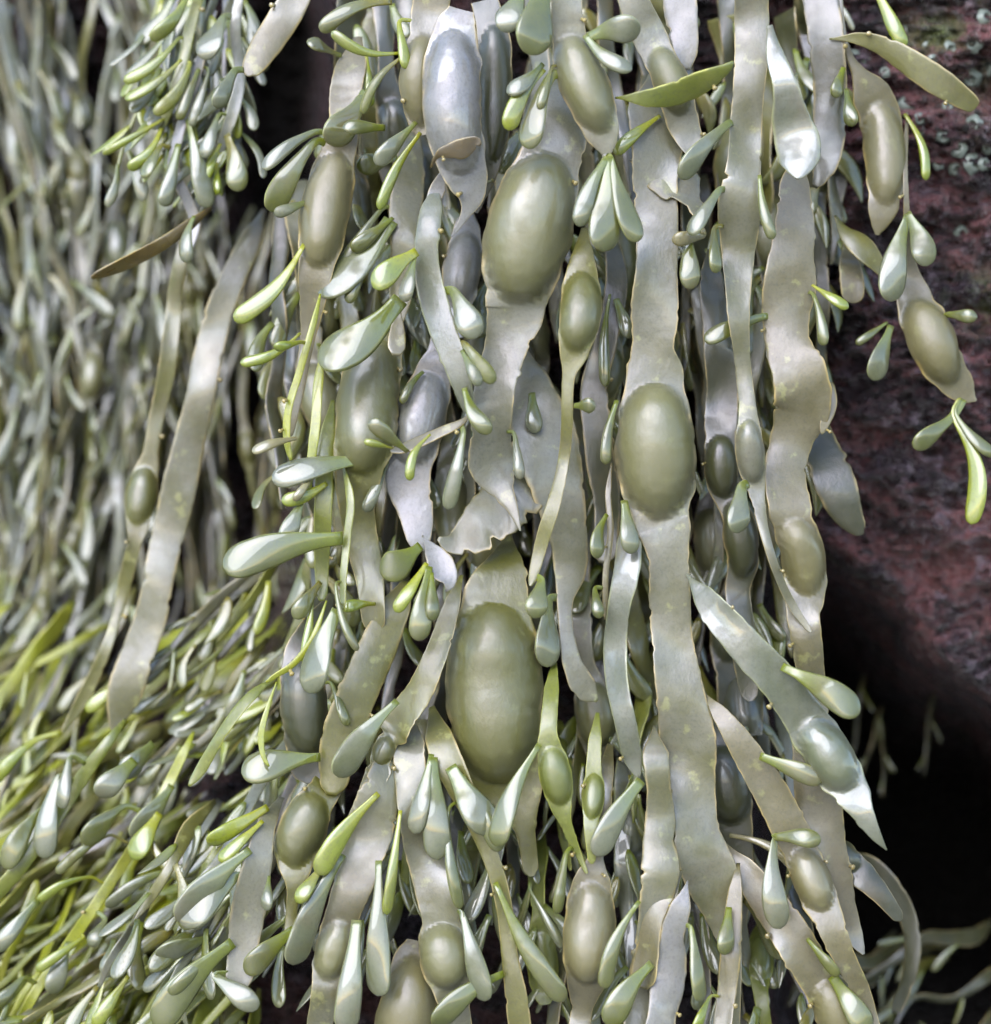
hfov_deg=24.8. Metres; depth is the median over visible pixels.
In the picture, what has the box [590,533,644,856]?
seaweed frond
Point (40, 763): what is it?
seaweed frond
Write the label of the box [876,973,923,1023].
seaweed frond
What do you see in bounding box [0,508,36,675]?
seaweed frond
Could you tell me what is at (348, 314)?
seaweed frond
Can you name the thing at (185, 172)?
seaweed frond
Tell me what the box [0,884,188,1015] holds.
seaweed frond
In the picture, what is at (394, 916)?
seaweed frond
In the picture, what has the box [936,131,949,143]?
barnacle
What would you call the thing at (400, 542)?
seaweed frond
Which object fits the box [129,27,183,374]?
seaweed frond
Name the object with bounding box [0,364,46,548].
seaweed frond
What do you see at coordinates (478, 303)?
seaweed frond
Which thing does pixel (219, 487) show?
seaweed frond
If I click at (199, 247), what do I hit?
seaweed frond
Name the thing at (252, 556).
seaweed frond
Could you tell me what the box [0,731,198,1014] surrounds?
seaweed frond
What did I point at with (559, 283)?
seaweed frond
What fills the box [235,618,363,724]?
seaweed frond
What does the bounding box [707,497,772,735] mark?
seaweed frond
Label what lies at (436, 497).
seaweed frond
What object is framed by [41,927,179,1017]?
seaweed frond
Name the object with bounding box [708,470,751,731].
seaweed frond
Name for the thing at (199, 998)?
seaweed frond
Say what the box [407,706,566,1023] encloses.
seaweed frond
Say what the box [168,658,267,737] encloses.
seaweed frond
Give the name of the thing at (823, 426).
seaweed frond
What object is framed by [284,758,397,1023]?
seaweed frond
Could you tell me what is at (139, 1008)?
seaweed frond
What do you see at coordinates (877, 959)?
seaweed frond
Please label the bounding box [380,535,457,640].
seaweed frond
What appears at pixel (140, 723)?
seaweed frond
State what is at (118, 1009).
seaweed frond
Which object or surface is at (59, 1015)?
seaweed frond
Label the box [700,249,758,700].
seaweed frond
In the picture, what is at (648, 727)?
seaweed frond
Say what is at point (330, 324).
seaweed frond
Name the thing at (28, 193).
seaweed frond
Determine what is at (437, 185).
seaweed frond
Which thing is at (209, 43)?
seaweed frond
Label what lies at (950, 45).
barnacle
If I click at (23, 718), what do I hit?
seaweed frond
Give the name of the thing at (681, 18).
seaweed frond
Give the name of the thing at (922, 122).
barnacle
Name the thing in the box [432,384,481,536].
seaweed frond
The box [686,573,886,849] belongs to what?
seaweed frond
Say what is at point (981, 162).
barnacle
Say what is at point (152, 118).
seaweed frond
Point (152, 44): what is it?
seaweed frond
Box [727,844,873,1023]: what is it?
seaweed frond
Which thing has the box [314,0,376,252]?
seaweed frond
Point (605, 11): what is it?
seaweed frond
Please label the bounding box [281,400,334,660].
seaweed frond
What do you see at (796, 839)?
seaweed frond
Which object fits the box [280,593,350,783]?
seaweed frond
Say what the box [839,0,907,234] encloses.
seaweed frond
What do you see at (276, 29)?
seaweed frond
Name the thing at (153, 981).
seaweed frond
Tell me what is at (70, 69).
seaweed frond
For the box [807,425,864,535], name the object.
seaweed frond
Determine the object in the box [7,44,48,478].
seaweed frond
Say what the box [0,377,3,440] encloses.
seaweed frond
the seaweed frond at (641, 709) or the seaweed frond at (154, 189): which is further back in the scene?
the seaweed frond at (154, 189)
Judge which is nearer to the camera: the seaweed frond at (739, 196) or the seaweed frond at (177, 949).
the seaweed frond at (739, 196)
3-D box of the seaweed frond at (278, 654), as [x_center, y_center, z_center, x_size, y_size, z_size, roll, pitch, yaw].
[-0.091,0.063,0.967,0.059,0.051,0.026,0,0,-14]
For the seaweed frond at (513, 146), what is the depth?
0.92 m
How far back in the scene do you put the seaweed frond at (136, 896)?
0.97 m
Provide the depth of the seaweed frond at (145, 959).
0.95 m
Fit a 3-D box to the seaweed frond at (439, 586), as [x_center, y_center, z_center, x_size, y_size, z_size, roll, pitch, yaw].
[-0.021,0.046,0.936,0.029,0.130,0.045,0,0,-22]
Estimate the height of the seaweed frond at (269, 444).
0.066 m
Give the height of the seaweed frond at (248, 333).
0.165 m
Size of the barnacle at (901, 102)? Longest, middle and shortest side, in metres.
0.009 x 0.009 x 0.003 m
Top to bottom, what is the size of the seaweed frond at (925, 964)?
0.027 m
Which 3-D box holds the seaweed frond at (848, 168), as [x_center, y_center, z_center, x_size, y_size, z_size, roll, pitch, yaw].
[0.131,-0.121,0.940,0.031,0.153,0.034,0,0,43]
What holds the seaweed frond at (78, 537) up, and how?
attached to the rock face
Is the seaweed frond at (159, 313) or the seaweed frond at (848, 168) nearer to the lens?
the seaweed frond at (848, 168)
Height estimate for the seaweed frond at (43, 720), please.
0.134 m
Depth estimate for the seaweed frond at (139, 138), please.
0.94 m
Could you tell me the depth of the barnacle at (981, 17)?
0.95 m
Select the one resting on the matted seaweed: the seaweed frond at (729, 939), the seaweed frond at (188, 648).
the seaweed frond at (188, 648)
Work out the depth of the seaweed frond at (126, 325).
1.10 m
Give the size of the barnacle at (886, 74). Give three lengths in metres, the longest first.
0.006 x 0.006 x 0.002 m
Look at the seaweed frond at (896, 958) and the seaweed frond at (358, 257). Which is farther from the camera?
the seaweed frond at (896, 958)
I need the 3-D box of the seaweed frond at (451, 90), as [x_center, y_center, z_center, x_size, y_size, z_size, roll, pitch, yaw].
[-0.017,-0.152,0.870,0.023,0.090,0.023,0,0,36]
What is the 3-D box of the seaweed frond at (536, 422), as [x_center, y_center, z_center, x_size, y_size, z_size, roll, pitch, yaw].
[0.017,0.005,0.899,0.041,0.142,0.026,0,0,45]
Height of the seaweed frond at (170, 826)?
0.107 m
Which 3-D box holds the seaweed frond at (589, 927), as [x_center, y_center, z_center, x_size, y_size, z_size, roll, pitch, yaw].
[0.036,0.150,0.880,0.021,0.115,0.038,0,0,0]
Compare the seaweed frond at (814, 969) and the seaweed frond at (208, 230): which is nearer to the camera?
the seaweed frond at (814, 969)
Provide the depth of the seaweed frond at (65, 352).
1.10 m
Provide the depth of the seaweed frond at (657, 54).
0.88 m
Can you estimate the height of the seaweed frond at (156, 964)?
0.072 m
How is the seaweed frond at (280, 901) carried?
attached to the rock face
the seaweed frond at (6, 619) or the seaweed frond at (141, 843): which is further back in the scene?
the seaweed frond at (6, 619)
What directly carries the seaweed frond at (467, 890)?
on the seaweed frond at (474, 855)
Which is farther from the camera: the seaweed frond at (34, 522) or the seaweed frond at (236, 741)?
the seaweed frond at (34, 522)
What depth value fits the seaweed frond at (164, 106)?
0.93 m
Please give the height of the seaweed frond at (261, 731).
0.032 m
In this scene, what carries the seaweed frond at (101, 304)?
attached to the seaweed frond at (91, 376)
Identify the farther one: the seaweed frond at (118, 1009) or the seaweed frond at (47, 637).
the seaweed frond at (47, 637)
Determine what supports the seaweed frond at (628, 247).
attached to the rock face
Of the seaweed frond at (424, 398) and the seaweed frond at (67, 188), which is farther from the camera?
the seaweed frond at (67, 188)
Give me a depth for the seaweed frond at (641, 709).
0.92 m
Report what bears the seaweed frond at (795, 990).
attached to the rock face
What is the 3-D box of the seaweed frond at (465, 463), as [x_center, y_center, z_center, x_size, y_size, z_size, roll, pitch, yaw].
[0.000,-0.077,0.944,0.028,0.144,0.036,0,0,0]
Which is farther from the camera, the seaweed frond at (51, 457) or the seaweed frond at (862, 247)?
the seaweed frond at (51, 457)
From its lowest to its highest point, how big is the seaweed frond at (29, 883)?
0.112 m
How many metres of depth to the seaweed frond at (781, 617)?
0.93 m
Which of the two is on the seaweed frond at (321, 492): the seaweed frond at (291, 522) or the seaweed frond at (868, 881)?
the seaweed frond at (291, 522)
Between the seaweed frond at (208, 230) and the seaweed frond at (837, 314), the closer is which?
the seaweed frond at (837, 314)
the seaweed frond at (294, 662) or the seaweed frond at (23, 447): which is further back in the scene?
the seaweed frond at (23, 447)
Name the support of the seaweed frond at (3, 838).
attached to the rock face
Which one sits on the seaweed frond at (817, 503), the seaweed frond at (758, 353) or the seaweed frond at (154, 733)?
the seaweed frond at (758, 353)
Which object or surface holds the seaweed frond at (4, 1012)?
attached to the rock face
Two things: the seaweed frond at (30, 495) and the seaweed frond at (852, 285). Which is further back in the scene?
the seaweed frond at (30, 495)
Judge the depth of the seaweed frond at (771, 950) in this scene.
0.91 m
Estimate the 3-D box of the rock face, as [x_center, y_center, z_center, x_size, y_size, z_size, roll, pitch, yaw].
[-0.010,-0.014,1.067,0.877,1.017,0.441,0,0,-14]
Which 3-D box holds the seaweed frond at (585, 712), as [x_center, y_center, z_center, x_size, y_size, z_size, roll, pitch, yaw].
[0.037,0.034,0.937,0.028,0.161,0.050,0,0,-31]
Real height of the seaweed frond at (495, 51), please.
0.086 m
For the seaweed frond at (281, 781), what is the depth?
0.96 m
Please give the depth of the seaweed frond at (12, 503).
1.11 m
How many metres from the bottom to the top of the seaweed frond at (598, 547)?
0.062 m
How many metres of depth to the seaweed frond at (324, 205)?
0.89 m
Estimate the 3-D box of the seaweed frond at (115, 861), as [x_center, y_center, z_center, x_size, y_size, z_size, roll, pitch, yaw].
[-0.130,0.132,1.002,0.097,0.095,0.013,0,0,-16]
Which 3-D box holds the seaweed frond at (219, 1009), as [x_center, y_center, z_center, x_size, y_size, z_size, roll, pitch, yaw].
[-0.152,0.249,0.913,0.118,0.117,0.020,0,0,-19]
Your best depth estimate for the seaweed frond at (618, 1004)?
0.86 m
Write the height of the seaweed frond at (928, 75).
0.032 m
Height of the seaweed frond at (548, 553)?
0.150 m
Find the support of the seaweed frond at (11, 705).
hanging from the matted seaweed
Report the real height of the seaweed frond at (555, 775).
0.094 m
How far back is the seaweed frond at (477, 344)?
0.93 m
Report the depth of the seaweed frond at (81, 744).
1.02 m
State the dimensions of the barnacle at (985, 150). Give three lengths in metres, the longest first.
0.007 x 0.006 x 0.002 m
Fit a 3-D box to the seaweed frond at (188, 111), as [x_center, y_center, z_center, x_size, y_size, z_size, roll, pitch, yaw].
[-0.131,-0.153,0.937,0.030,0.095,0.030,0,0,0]
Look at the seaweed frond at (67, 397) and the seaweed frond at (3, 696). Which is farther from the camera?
the seaweed frond at (67, 397)
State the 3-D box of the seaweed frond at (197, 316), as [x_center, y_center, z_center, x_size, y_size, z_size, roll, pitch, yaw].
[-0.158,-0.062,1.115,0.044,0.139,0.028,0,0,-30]
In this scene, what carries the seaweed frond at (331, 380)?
on the matted seaweed
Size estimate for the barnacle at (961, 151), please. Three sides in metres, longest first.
0.008 x 0.008 x 0.002 m
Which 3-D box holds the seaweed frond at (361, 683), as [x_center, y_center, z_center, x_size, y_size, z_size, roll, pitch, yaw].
[-0.062,0.070,0.885,0.073,0.084,0.021,0,0,-27]
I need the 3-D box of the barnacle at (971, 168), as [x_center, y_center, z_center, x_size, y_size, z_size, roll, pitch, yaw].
[0.202,-0.147,0.949,0.010,0.011,0.003,14,-5,-26]
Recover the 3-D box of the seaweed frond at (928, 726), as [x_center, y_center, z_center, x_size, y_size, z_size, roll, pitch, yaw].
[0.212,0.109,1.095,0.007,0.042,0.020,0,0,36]
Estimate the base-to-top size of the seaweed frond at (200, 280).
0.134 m
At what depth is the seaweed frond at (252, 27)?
0.95 m
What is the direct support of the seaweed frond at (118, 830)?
attached to the rock face
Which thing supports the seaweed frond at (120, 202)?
on the seaweed frond at (101, 304)
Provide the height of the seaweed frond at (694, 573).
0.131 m
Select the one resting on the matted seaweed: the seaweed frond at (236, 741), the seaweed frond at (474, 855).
the seaweed frond at (236, 741)
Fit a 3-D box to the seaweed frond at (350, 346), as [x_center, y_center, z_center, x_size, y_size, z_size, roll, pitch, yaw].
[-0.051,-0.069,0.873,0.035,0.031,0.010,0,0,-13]
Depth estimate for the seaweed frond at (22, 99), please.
1.10 m
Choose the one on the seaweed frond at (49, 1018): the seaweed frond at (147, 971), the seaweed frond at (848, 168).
the seaweed frond at (147, 971)
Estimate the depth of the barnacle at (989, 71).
0.96 m
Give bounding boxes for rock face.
[0,0,990,1023]
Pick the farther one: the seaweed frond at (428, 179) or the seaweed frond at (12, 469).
the seaweed frond at (12, 469)
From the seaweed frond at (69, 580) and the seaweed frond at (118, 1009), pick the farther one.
the seaweed frond at (69, 580)
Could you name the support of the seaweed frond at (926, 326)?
attached to the rock face
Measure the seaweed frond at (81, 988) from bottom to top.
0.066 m
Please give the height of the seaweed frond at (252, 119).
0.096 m
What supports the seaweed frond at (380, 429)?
attached to the seaweed frond at (527, 239)
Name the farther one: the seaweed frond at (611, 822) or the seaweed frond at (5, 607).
the seaweed frond at (5, 607)
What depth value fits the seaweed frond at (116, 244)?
1.11 m
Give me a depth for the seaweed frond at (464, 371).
0.86 m
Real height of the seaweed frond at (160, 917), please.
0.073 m
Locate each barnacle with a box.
[845,49,859,58]
[879,67,889,77]
[897,97,913,108]
[914,113,925,125]
[928,54,936,61]
[932,158,944,170]
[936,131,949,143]
[942,102,952,108]
[944,41,956,50]
[948,163,959,175]
[951,143,967,157]
[953,225,967,235]
[962,68,981,87]
[964,153,980,175]
[966,114,982,128]
[967,41,982,53]
[977,9,990,23]
[978,158,988,170]
[981,64,990,76]
[981,145,990,154]
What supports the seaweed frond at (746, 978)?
attached to the rock face
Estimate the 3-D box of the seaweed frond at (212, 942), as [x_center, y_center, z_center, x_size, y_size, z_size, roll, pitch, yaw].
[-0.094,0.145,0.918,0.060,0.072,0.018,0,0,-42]
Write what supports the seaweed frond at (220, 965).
attached to the rock face
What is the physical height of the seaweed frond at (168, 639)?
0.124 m
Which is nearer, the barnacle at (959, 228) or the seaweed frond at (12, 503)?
the barnacle at (959, 228)
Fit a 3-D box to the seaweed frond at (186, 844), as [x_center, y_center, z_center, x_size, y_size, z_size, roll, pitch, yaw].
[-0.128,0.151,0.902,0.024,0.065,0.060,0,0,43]
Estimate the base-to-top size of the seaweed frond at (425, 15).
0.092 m
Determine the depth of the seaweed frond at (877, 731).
1.09 m
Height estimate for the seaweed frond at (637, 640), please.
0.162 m
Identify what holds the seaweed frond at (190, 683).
attached to the rock face
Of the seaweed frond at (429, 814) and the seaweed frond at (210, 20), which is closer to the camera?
the seaweed frond at (429, 814)
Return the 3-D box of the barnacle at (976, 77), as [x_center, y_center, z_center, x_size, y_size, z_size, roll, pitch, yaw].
[0.203,-0.184,0.960,0.010,0.009,0.003,-36,17,30]
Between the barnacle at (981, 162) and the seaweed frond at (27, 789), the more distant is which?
the seaweed frond at (27, 789)
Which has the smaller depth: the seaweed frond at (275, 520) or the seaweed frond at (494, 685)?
the seaweed frond at (494, 685)
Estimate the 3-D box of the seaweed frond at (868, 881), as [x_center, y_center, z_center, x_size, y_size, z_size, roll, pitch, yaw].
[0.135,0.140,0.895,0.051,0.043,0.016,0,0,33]
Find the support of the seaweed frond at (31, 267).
hanging from the matted seaweed
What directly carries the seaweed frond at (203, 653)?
attached to the rock face
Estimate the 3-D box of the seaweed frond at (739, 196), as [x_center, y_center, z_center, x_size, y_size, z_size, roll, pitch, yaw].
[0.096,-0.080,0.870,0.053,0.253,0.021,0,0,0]
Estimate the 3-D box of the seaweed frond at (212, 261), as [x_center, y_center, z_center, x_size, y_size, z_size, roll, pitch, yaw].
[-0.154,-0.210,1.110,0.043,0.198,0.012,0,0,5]
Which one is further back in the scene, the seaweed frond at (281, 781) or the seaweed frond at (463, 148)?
the seaweed frond at (281, 781)
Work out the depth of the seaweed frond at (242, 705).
0.88 m
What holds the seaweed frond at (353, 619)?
attached to the rock face
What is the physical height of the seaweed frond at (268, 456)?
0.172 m
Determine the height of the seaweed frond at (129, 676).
0.225 m
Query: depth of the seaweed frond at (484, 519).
0.89 m
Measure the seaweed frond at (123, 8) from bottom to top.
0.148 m
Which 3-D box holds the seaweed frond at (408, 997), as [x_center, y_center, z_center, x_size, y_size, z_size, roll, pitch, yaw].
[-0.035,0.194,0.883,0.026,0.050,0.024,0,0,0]
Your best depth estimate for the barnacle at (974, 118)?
0.94 m
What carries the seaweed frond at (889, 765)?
hanging from the rock face
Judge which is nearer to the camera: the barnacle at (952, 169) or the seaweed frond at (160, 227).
the barnacle at (952, 169)
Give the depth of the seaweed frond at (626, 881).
0.91 m
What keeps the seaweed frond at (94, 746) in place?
attached to the rock face
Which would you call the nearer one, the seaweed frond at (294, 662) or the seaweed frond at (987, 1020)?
the seaweed frond at (294, 662)
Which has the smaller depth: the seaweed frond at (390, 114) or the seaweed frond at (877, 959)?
the seaweed frond at (390, 114)
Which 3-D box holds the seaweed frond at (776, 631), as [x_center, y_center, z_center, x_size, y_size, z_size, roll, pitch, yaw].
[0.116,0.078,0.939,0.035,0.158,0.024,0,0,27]
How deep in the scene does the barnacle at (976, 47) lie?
0.95 m
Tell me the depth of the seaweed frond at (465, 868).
0.90 m
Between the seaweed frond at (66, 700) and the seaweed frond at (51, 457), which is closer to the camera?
the seaweed frond at (66, 700)
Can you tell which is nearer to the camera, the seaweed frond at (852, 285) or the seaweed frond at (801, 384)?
the seaweed frond at (801, 384)
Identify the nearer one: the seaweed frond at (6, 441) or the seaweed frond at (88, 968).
the seaweed frond at (88, 968)
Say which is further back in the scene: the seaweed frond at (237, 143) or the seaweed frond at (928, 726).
the seaweed frond at (928, 726)
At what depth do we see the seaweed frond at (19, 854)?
0.92 m
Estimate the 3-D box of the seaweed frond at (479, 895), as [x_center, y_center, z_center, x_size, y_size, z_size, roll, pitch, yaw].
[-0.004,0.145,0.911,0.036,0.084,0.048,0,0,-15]
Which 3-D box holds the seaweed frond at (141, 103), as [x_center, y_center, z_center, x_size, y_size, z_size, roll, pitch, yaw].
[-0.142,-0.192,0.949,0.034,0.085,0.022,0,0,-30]
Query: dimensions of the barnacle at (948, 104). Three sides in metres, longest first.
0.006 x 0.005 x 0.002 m
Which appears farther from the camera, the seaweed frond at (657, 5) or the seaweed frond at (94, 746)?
the seaweed frond at (94, 746)
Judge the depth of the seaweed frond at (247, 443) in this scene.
1.11 m
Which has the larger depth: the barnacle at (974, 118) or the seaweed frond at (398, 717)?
the barnacle at (974, 118)
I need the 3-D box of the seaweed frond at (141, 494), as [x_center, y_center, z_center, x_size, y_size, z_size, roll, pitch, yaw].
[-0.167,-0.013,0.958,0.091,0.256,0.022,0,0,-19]
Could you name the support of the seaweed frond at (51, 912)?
attached to the rock face
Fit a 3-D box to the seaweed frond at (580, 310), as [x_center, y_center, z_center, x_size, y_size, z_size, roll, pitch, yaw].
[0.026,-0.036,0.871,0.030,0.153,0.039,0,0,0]
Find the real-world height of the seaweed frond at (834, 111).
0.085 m
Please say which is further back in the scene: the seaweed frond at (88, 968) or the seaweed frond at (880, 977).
the seaweed frond at (880, 977)
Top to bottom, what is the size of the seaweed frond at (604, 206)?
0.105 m
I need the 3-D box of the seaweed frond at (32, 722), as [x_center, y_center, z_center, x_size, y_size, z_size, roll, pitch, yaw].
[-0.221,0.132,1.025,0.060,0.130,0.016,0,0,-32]
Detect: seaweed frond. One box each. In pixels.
[0,0,15,108]
[0,0,48,218]
[0,7,68,442]
[0,43,112,369]
[0,112,96,432]
[0,167,50,608]
[0,197,199,781]
[0,201,47,477]
[0,214,38,489]
[0,265,70,623]
[0,268,32,464]
[0,287,18,603]
[0,299,65,551]
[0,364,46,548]
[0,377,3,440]
[0,412,112,671]
[0,449,43,624]
[0,460,76,659]
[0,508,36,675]
[0,512,39,722]
[0,540,1,571]
[0,600,77,711]
[0,601,13,615]
[0,622,49,731]
[0,644,224,822]
[0,672,42,791]
[0,691,7,706]
[0,694,166,791]
[0,708,49,766]
[0,718,137,951]
[0,721,176,831]
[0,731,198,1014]
[0,755,23,810]
[0,763,47,820]
[0,788,48,877]
[0,793,202,960]
[0,828,14,850]
[0,859,59,918]
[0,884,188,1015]
[0,889,115,989]
[0,972,104,1023]
[0,974,31,1020]
[5,812,136,895]
[5,986,135,1023]
[6,282,73,665]
[6,730,73,804]
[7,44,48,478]
[7,519,70,724]
[10,655,66,810]
[11,301,115,599]
[12,586,137,784]
[14,847,68,891]
[16,886,76,1014]
[17,0,82,322]
[19,627,183,775]
[20,924,164,1014]
[23,854,196,987]
[25,118,75,532]
[27,298,60,586]
[29,976,86,1023]
[30,340,86,638]
[35,0,72,240]
[37,630,247,785]
[40,0,77,208]
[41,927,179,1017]
[45,697,184,919]
[53,18,146,376]
[54,972,152,1023]
[58,463,129,657]
[64,928,163,1009]
[66,25,139,341]
[67,83,109,410]
[73,309,148,684]
[73,367,148,657]
[75,20,123,328]
[81,965,149,1022]
[81,1007,120,1023]
[84,52,145,366]
[85,988,132,1023]
[88,174,141,480]
[90,0,163,206]
[90,925,178,1002]
[91,206,212,279]
[91,766,223,917]
[91,891,229,1023]
[93,49,175,364]
[95,0,151,383]
[96,616,281,752]
[97,0,164,350]
[97,215,140,323]
[99,799,216,978]
[102,0,204,170]
[106,336,155,606]
[107,209,266,730]
[108,29,183,294]
[109,0,151,196]
[113,174,190,525]
[115,85,186,349]
[117,989,154,1023]
[124,0,185,151]
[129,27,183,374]
[130,47,186,181]
[131,129,169,298]
[135,23,205,288]
[135,254,209,512]
[136,905,229,1023]
[140,0,192,171]
[140,55,214,247]
[142,799,262,999]
[144,740,285,929]
[145,0,167,203]
[150,582,257,688]
[150,797,283,1023]
[151,588,255,662]
[159,33,197,360]
[161,0,205,167]
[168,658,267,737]
[172,0,233,183]
[173,10,248,207]
[173,47,204,293]
[176,984,216,1023]
[178,0,220,211]
[180,1,220,279]
[186,700,264,779]
[187,0,246,194]
[187,955,226,1023]
[188,678,276,786]
[191,785,296,961]
[192,969,225,1023]
[195,0,259,146]
[196,0,247,195]
[199,13,269,212]
[201,169,226,468]
[201,212,273,462]
[201,996,230,1023]
[205,438,234,580]
[212,0,310,108]
[215,645,283,717]
[220,703,331,825]
[223,468,358,693]
[233,36,374,436]
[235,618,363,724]
[237,291,271,600]
[241,580,410,794]
[243,776,341,975]
[248,193,305,508]
[251,806,335,1007]
[252,294,320,459]
[258,682,276,766]
[261,667,279,743]
[262,432,274,533]
[265,600,326,682]
[269,180,342,545]
[269,277,340,478]
[271,511,278,601]
[272,330,405,627]
[272,781,308,928]
[278,363,323,532]
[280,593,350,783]
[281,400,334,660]
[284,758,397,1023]
[288,372,360,627]
[296,820,396,1011]
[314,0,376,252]
[317,294,406,371]
[318,131,424,321]
[319,0,450,209]
[331,575,462,810]
[333,290,364,565]
[362,337,450,549]
[363,0,429,349]
[364,416,467,509]
[366,513,422,765]
[370,193,496,434]
[374,939,437,1023]
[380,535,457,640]
[381,62,433,403]
[382,721,491,1023]
[386,780,440,941]
[395,0,453,241]
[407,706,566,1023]
[409,783,472,915]
[413,195,461,508]
[413,531,459,783]
[420,805,474,929]
[422,6,487,236]
[427,172,445,198]
[430,136,481,167]
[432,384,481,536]
[437,475,549,554]
[442,213,481,337]
[443,275,485,601]
[445,534,562,947]
[460,850,484,933]
[463,255,481,469]
[464,537,500,577]
[464,828,539,951]
[468,79,586,530]
[471,0,512,212]
[472,172,504,337]
[488,662,587,913]
[495,0,642,251]
[499,0,605,275]
[511,350,598,701]
[517,834,571,1016]
[525,228,601,618]
[528,512,551,630]
[536,946,569,1023]
[550,0,565,340]
[553,403,645,791]
[559,850,627,1023]
[563,743,615,1023]
[580,242,631,562]
[581,713,604,863]
[586,153,623,438]
[586,159,635,533]
[590,463,613,619]
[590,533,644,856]
[591,755,645,1020]
[592,494,657,722]
[597,0,635,252]
[598,725,679,1023]
[600,74,741,1023]
[601,869,683,1023]
[610,682,657,840]
[615,61,733,107]
[618,0,705,152]
[628,556,694,750]
[629,159,706,288]
[645,280,704,558]
[645,881,705,1023]
[650,0,699,158]
[663,0,698,70]
[677,0,811,632]
[683,886,719,1023]
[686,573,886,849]
[688,347,706,585]
[691,284,761,594]
[693,863,741,1023]
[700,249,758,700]
[704,170,864,954]
[705,693,879,1023]
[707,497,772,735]
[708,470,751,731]
[709,941,750,1023]
[712,717,785,865]
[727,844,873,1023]
[735,265,774,447]
[739,397,792,694]
[741,894,781,1003]
[748,925,777,1023]
[751,533,785,755]
[766,25,820,179]
[772,388,822,558]
[776,884,815,1023]
[787,929,896,1005]
[795,948,933,1009]
[799,49,862,359]
[802,0,857,188]
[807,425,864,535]
[809,204,846,334]
[819,382,836,433]
[829,31,978,111]
[829,926,920,984]
[834,215,882,273]
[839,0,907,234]
[839,244,864,302]
[845,840,902,921]
[852,673,873,750]
[855,112,990,524]
[859,852,920,1014]
[860,704,883,771]
[865,944,955,981]
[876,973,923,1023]
[878,919,990,970]
[878,967,990,1023]
[880,724,894,797]
[880,957,949,1022]
[916,693,941,778]
[981,1011,990,1023]
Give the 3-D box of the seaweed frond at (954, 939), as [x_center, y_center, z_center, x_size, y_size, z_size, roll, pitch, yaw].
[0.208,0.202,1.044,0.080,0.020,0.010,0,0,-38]
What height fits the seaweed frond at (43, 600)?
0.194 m
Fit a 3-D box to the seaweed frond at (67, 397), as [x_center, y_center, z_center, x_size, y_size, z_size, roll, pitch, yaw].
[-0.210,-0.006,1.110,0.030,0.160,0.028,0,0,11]
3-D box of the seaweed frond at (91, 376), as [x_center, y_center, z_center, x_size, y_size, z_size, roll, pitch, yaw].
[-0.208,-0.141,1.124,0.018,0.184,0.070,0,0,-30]
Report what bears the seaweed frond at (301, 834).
attached to the rock face
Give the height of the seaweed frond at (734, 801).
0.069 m
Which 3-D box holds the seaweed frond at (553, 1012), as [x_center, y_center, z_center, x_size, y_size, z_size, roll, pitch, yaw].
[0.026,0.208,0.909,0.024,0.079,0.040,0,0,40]
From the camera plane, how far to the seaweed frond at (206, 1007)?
0.93 m
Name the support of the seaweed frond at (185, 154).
on the seaweed frond at (188, 111)
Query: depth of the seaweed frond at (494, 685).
0.88 m
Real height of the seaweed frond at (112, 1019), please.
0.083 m
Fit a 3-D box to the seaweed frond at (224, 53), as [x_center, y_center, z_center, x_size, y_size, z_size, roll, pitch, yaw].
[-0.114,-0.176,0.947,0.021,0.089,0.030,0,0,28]
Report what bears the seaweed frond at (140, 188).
attached to the rock face
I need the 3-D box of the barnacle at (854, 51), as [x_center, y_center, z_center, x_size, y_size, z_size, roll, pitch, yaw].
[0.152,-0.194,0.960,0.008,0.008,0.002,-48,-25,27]
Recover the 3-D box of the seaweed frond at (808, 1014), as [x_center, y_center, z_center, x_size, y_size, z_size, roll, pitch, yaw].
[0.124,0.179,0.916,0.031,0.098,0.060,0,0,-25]
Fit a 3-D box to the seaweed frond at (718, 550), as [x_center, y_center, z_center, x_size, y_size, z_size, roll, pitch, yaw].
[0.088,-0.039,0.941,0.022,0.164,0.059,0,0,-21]
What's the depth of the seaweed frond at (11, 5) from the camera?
1.13 m
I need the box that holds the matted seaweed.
[0,0,874,1023]
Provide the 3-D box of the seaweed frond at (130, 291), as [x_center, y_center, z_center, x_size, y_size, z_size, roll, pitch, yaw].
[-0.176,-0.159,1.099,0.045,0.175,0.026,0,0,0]
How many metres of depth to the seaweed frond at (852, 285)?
0.92 m
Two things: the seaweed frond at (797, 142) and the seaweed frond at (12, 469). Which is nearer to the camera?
the seaweed frond at (797, 142)
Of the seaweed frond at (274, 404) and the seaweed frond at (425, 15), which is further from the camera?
the seaweed frond at (274, 404)
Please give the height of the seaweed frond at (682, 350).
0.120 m
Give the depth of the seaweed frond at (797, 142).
0.86 m
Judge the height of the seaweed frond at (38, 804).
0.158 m
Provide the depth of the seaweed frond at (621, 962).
0.90 m
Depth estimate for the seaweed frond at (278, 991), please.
0.89 m
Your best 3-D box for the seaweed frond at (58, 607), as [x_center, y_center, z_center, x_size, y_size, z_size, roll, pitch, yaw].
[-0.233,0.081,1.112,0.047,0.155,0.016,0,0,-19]
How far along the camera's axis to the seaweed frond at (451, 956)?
0.87 m
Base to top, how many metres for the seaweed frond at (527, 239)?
0.186 m
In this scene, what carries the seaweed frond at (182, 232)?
attached to the seaweed frond at (188, 111)
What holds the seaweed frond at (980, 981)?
attached to the rock face
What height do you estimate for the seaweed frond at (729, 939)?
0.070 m
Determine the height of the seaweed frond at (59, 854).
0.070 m
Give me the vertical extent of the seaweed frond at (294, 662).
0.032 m
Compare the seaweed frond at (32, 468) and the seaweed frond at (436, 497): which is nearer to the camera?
the seaweed frond at (436, 497)

